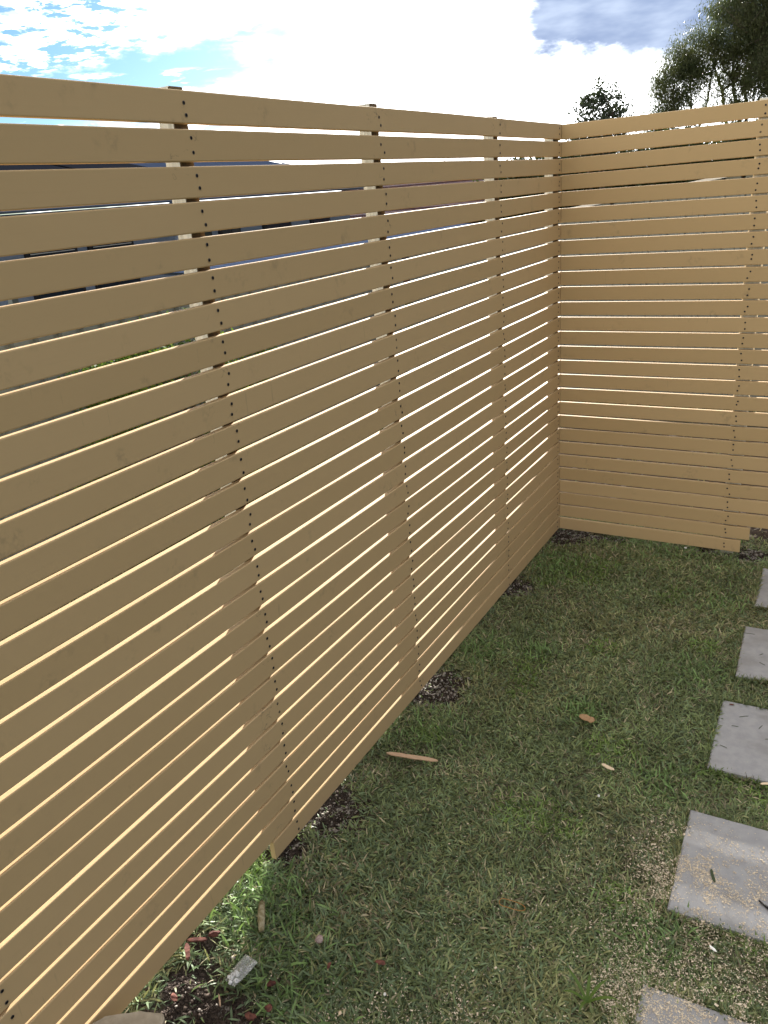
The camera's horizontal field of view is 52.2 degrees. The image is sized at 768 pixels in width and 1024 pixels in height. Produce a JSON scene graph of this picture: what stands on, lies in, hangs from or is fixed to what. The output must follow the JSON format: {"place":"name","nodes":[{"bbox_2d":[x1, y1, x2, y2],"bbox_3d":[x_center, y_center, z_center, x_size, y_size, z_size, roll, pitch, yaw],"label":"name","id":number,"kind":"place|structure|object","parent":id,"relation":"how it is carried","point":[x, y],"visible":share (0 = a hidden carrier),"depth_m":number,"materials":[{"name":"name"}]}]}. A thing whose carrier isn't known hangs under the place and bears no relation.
{"place":"outdoors","nodes":[
{"label":"outdoors","id":0,"kind":"place"},
{"bbox_2d":[0,161,363,305],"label":"house","id":1,"kind":"structure","parent":0,"point":[108,206],"depth_m":14.26,"materials":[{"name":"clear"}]},
{"bbox_2d":[24,248,85,299],"bbox_3d":[-5.343,-3.740,12.907,0.078,1.400,1.000,8,25,29],"label":"window","id":2,"kind":"structure","parent":1,"relation":"in","point":[55,252],"depth_m":12.79,"materials":[{"name":"black glass"}]},
{"bbox_2d":[87,241,140,288],"bbox_3d":[-4.721,-4.191,13.893,0.078,1.400,1.000,8,25,29],"label":"window","id":3,"kind":"structure","parent":1,"relation":"in","point":[128,243],"depth_m":13.76,"materials":[{"name":"black glass"}]},
{"bbox_2d":[205,231,211,235],"bbox_3d":[-3.582,-5.023,15.709,0.068,1.400,0.600,8,25,29],"label":"window","id":4,"kind":"structure","parent":1,"relation":"in","point":[206,233],"depth_m":15.66,"materials":[{"name":"black glass"}]},
{"bbox_2d":[218,228,240,234],"bbox_3d":[-3.147,-5.339,16.399,0.068,1.400,0.650,8,25,29],"label":"window","id":5,"kind":"structure","parent":1,"relation":"in","point":[236,230],"depth_m":16.15,"materials":[{"name":"black glass"}]},
{"bbox_2d":[262,222,291,229],"bbox_3d":[-2.339,-5.926,17.681,0.068,1.400,1.000,8,25,29],"label":"window","id":6,"kind":"structure","parent":1,"relation":"in","point":[286,224],"depth_m":17.42,"materials":[{"name":"black glass"}]},
{"bbox_2d":[309,217,329,223],"bbox_3d":[-1.493,-6.540,19.022,0.068,1.400,0.800,8,25,29],"label":"window","id":7,"kind":"structure","parent":1,"relation":"in","point":[319,220],"depth_m":18.76,"materials":[{"name":"black glass"}]},
{"bbox_2d":[0,0,762,214],"label":"sky","id":8,"kind":"structure","parent":0,"point":[523,60],"materials":[{"name":"white"}]},
{"bbox_2d":[0,302,767,1023],"bbox_3d":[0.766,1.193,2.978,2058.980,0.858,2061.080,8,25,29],"label":"ground","id":9,"kind":"structure","parent":0,"point":[763,532],"depth_m":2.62,"materials":[{"name":"green plant"}]},
{"bbox_2d":[92,1011,164,1023],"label":"edging stone","id":10,"kind":"object","parent":9,"relation":"on","point":[139,1017],"visible":1,"depth_m":1.80,"materials":[{"name":"stone"}]},
{"bbox_2d":[171,993,177,1001],"bbox_3d":[-0.533,1.231,1.990,0.015,0.010,0.029,-20,26,-32],"label":"bark chip","id":11,"kind":"object","parent":9,"relation":"on","point":[174,997],"visible":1,"depth_m":1.99,"materials":[{"name":"brown wood"}]},
{"bbox_2d":[56,307,296,554],"bbox_3d":[-1.188,-0.539,4.941,0.937,1.564,2.100,8,25,29],"label":"green shrub","id":12,"kind":"object","parent":9,"relation":"on","point":[133,392],"visible":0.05,"depth_m":4.48,"materials":[{"name":"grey plant"}]},
{"bbox_2d":[184,943,189,960],"bbox_3d":[-0.525,1.173,2.094,0.014,0.009,0.052,-10,22,-12],"label":"bark chip","id":13,"kind":"object","parent":9,"relation":"on","point":[187,950],"visible":1,"depth_m":2.09,"materials":[{"name":"brown wood"}]},
{"bbox_2d":[187,937,206,941],"bbox_3d":[-0.506,1.157,2.123,0.054,0.009,0.010,-4,22,2],"label":"bark chip","id":14,"kind":"object","parent":9,"relation":"on","point":[198,939],"visible":1,"depth_m":2.12,"materials":[{"name":"brown wood"}]},
{"bbox_2d":[0,258,408,561],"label":"sheet fence","id":15,"kind":"object","parent":9,"relation":"on","point":[45,338],"visible":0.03,"depth_m":5.18,"materials":[{"name":"grey metal"}]},
{"bbox_2d":[207,930,219,936],"bbox_3d":[-0.464,1.151,2.140,0.035,0.014,0.020,-6,22,-2],"label":"bark chip","id":16,"kind":"object","parent":9,"relation":"on","point":[213,933],"visible":1,"depth_m":2.14,"materials":[{"name":"red wood"}]},
{"bbox_2d":[227,970,239,984],"bbox_3d":[-0.370,1.185,2.028,0.046,0.020,0.087,8,25,29],"label":"plastic bag","id":17,"kind":"object","parent":9,"relation":"on","point":[233,974],"visible":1,"depth_m":2.01,"materials":[{"name":"white plastic"}]},
{"bbox_2d":[8,223,475,304],"bbox_3d":[-1.162,-3.072,12.161,4.200,2.265,7.400,8,25,29],"label":"carport","id":18,"kind":"object","parent":9,"relation":"on","point":[13,301],"visible":0.09,"depth_m":10.04,"materials":[{"name":"grey metal"}]},
{"bbox_2d":[245,1012,256,1020],"bbox_3d":[-0.328,1.234,1.921,0.034,0.011,0.018,5,24,24],"label":"bark chip","id":19,"kind":"object","parent":9,"relation":"on","point":[249,1016],"visible":1,"depth_m":1.92,"materials":[{"name":"brown wood"}]},
{"bbox_2d":[257,900,264,932],"bbox_3d":[-0.341,1.123,2.181,0.021,0.022,0.093,-7,22,-5],"label":"stick","id":20,"kind":"object","parent":9,"relation":"on","point":[261,917],"visible":1,"depth_m":2.17,"materials":[{"name":"beige wood"}]},
{"bbox_2d":[265,1004,271,1011],"bbox_3d":[-0.284,1.223,1.935,0.018,0.010,0.020,-21,27,-35],"label":"bark chip","id":21,"kind":"object","parent":9,"relation":"on","point":[268,1007],"visible":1,"depth_m":1.93,"materials":[{"name":"brown wood"}]},
{"bbox_2d":[267,981,275,986],"bbox_3d":[-0.287,1.200,1.998,0.023,0.008,0.016,-18,25,-29],"label":"bark chip","id":22,"kind":"object","parent":9,"relation":"on","point":[271,983],"visible":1,"depth_m":1.99,"materials":[{"name":"brown wood"}]},
{"bbox_2d":[0,74,561,1023],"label":"slat fence","id":23,"kind":"object","parent":9,"relation":"on","point":[190,734],"visible":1,"depth_m":2.00,"materials":[{"name":"beige paint"}]},
{"bbox_2d":[315,935,322,943],"bbox_3d":[-0.174,1.145,2.105,0.022,0.014,0.026,-1,22,8],"label":"pebble","id":24,"kind":"object","parent":9,"relation":"on","point":[318,939],"visible":1,"depth_m":2.10,"materials":[{"name":"pink stone"}]},
{"bbox_2d":[375,959,384,964],"bbox_3d":[-0.009,1.161,2.024,0.030,0.009,0.014,1,23,14],"label":"bark chip","id":25,"kind":"object","parent":9,"relation":"on","point":[380,962],"visible":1,"depth_m":2.02,"materials":[{"name":"brown wood"}]},
{"bbox_2d":[387,752,437,761],"bbox_3d":[0.098,0.861,2.758,0.188,0.006,0.019,3,23,19],"label":"timber sliver","id":26,"kind":"object","parent":9,"relation":"on","point":[410,756],"visible":1,"depth_m":2.75,"materials":[{"name":"brown wood"}]},
{"bbox_2d":[138,528,767,1023],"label":"soil crumbs","id":27,"kind":"object","parent":9,"relation":"on","point":[182,996],"visible":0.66,"depth_m":2.12,"materials":[{"name":"brown soil"}]},
{"bbox_2d":[169,602,767,1023],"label":"wood shavings","id":28,"kind":"object","parent":9,"relation":"on","point":[689,1002],"visible":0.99,"depth_m":2.01},
{"bbox_2d":[499,898,525,910],"bbox_3d":[0.349,1.072,2.139,0.074,0.006,0.031,8,25,29],"label":"rubber band","id":29,"kind":"object","parent":9,"relation":"on","point":[509,907],"visible":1,"depth_m":2.14,"materials":[{"name":"green rubber"}]},
{"bbox_2d":[472,156,576,222],"bbox_3d":[3.185,-5.816,16.823,2.569,3.823,2.126,1,23,13],"label":"dark shrub","id":30,"kind":"object","parent":9,"relation":"on","point":[507,178],"visible":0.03,"depth_m":15.97,"materials":[{"name":"green plant"}]},
{"bbox_2d":[579,714,594,722],"bbox_3d":[0.745,0.757,2.882,0.060,0.005,0.033,16,30,42],"label":"dry leaf","id":31,"kind":"object","parent":9,"relation":"on","point":[586,717],"visible":1,"depth_m":2.88,"materials":[{"name":"brown plant"}]},
{"bbox_2d":[409,175,767,397],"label":"garden shed","id":32,"kind":"structure","parent":9,"relation":"on","point":[681,199],"depth_m":6.69,"materials":[{"name":"grey metal"}]},
{"bbox_2d":[563,967,618,1011],"bbox_3d":[0.488,1.155,1.904,0.121,0.027,0.116,-9,22,-10],"label":"weed","id":33,"kind":"object","parent":9,"relation":"on","point":[587,998],"visible":1,"depth_m":1.89,"materials":[{"name":"green plant"}]},
{"bbox_2d":[558,139,640,208],"bbox_3d":[4.390,-5.761,16.258,2.626,4.161,2.266,8,25,29],"label":"dark shrub","id":34,"kind":"object","parent":9,"relation":"on","point":[593,188],"visible":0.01,"depth_m":15.64,"materials":[{"name":"green plant"}]},
{"bbox_2d":[567,74,637,189],"bbox_3d":[4.151,-5.864,15.004,1.404,4.486,1.051,8,25,29],"label":"tree","id":35,"kind":"object","parent":9,"relation":"on","point":[588,102],"visible":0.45,"depth_m":14.30,"materials":[{"name":"green plant"}]},
{"bbox_2d":[602,763,613,769],"bbox_3d":[0.750,0.856,2.632,0.014,0.005,0.046,-23,28,-37],"label":"timber sliver","id":36,"kind":"object","parent":9,"relation":"on","point":[607,766],"visible":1,"depth_m":2.63,"materials":[{"name":"beige wood"}]},
{"bbox_2d":[601,125,719,187],"bbox_3d":[5.460,-5.466,15.471,2.766,4.149,2.086,8,25,29],"label":"dark shrub","id":37,"kind":"object","parent":9,"relation":"on","point":[659,183],"visible":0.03,"depth_m":14.71,"materials":[{"name":"green plant"}]},
{"bbox_2d":[560,97,767,553],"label":"slat fence","id":38,"kind":"object","parent":9,"relation":"on","point":[747,339],"visible":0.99,"depth_m":3.83,"materials":[{"name":"beige paint"}]},
{"bbox_2d":[628,19,727,133],"bbox_3d":[7.901,-9.679,21.301,2.814,6.251,2.148,-4,22,1],"label":"gum tree","id":39,"kind":"object","parent":9,"relation":"on","point":[686,70],"visible":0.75,"depth_m":20.34,"materials":[{"name":"green plant"}]},
{"bbox_2d":[634,985,745,1023],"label":"paver","id":40,"kind":"object","parent":9,"relation":"on","point":[721,1019],"visible":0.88,"depth_m":1.86,"materials":[{"name":"concrete"}]},
{"bbox_2d":[667,810,767,944],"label":"paver","id":41,"kind":"object","parent":9,"relation":"on","point":[732,918],"visible":0.9,"depth_m":2.22,"materials":[{"name":"concrete"}]},
{"bbox_2d":[710,869,715,881],"bbox_3d":[0.928,1.026,2.214,0.009,0.002,0.046,-1,22,11],"label":"fallen leaf","id":42,"kind":"object","parent":41,"relation":"on","point":[712,876],"visible":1,"depth_m":2.21,"materials":[{"name":"green plant"}]},
{"bbox_2d":[680,118,757,179],"bbox_3d":[6.484,-5.465,15.102,2.494,4.052,2.020,8,25,29],"label":"dark shrub","id":43,"kind":"object","parent":9,"relation":"on","point":[725,141],"depth_m":14.22,"materials":[{"name":"green plant"}]},
{"bbox_2d":[688,0,764,124],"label":"gum tree","id":44,"kind":"object","parent":9,"relation":"on","point":[730,58],"visible":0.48,"depth_m":19.98,"materials":[{"name":"green plant"}]},
{"bbox_2d":[707,700,767,783],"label":"paver","id":45,"kind":"object","parent":9,"relation":"on","point":[744,749],"visible":0.88,"depth_m":2.72,"materials":[{"name":"concrete"}]},
{"bbox_2d":[708,0,767,119],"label":"gum tree","id":46,"kind":"object","parent":9,"relation":"on","point":[752,23],"visible":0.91,"depth_m":19.14,"materials":[{"name":"green plant"}]},
{"bbox_2d":[735,626,767,681],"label":"paver","id":47,"kind":"object","parent":9,"relation":"on","point":[754,645],"visible":0.9,"depth_m":3.20,"materials":[{"name":"concrete"}]},
{"bbox_2d":[755,568,767,608],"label":"paver","id":48,"kind":"object","parent":9,"relation":"on","point":[762,598],"visible":0.75,"depth_m":3.66,"materials":[{"name":"concrete"}]},
{"bbox_2d":[341,179,484,282],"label":"house","id":49,"kind":"structure","parent":0,"point":[418,208],"depth_m":22.15,"materials":[{"name":"brick"}]},
{"bbox_2d":[127,528,764,1023],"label":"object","id":50,"kind":"object","parent":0,"point":[335,830],"visible":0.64,"depth_m":3.15,"materials":[{"name":"brown soil"}]}
]}

